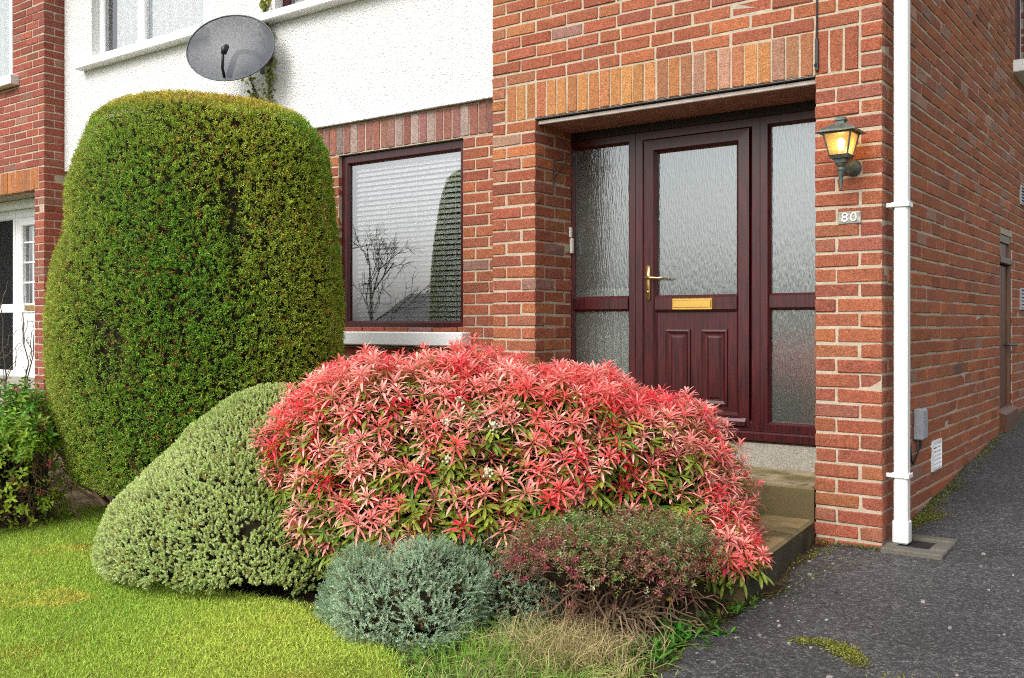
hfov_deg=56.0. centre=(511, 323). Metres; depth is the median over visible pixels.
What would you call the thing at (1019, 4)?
window
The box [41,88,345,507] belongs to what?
clipped yew
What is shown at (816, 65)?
cable
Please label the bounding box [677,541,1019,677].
loose grit
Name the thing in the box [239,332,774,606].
pieris shrub
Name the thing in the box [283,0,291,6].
window
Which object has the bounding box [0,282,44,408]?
bare shrub
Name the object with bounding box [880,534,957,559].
drain gully
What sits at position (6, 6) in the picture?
window
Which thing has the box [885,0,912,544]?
downpipe
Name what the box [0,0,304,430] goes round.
house
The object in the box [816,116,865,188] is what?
wall lantern
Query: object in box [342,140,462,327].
window
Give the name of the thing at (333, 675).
lawn
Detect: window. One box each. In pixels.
[0,0,12,76]
[99,0,202,53]
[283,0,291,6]
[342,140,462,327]
[1015,0,1023,59]
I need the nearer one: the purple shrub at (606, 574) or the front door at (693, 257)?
the purple shrub at (606, 574)
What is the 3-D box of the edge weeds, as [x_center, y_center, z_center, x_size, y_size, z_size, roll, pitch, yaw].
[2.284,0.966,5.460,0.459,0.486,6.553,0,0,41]
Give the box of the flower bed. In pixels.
[33,443,826,677]
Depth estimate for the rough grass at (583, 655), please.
3.35 m
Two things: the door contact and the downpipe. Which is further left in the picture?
the door contact
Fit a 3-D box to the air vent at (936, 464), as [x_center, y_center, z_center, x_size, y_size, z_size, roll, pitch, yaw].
[2.442,0.759,5.560,0.034,0.170,0.220,0,0,36]
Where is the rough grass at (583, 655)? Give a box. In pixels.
[70,505,689,677]
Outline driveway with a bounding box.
[655,409,1023,677]
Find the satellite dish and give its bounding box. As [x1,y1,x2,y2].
[186,14,274,80]
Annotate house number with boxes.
[838,211,860,224]
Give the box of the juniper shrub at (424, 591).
[312,513,600,658]
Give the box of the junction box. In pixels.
[910,408,927,464]
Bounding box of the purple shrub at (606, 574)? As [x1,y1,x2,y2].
[488,502,735,659]
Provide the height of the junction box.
0.295 m
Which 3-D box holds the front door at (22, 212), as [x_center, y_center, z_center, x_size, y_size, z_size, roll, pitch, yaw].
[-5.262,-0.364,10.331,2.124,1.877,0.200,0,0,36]
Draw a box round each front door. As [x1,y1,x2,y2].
[0,197,34,376]
[570,100,815,446]
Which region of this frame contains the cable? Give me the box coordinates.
[814,0,818,70]
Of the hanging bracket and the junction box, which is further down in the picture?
the junction box
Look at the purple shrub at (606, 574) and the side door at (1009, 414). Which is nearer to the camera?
the purple shrub at (606, 574)
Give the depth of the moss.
3.49 m
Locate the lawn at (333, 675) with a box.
[0,506,403,677]
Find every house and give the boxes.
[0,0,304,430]
[242,0,1023,548]
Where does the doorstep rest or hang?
on the ground
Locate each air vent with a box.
[930,438,941,471]
[1019,185,1023,206]
[1019,288,1023,309]
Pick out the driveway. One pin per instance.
(902, 624)
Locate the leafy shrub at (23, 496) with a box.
[0,377,80,528]
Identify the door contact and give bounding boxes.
[569,227,573,253]
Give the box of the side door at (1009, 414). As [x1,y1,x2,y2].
[999,234,1018,432]
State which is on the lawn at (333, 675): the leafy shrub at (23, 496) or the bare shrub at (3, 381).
the leafy shrub at (23, 496)
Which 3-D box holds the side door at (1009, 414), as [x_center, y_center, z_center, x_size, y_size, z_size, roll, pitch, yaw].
[3.811,0.087,7.454,0.130,1.525,0.552,0,0,36]
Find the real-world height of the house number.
0.062 m
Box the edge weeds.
[613,429,1016,677]
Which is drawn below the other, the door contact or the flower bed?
the flower bed
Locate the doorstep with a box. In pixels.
[655,465,815,605]
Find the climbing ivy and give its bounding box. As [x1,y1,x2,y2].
[241,0,276,102]
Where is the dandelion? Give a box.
[655,597,696,639]
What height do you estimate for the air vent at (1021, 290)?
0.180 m
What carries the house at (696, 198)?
on the ground
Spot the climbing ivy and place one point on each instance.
(263, 4)
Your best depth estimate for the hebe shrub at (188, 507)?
4.21 m
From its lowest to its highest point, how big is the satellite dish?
0.583 m
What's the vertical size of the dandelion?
0.149 m
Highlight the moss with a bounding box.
[766,410,1023,677]
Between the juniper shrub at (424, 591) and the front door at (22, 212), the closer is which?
the juniper shrub at (424, 591)
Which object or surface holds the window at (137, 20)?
in the house at (67, 67)
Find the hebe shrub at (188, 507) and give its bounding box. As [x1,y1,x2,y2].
[90,382,354,596]
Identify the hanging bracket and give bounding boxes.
[553,153,575,183]

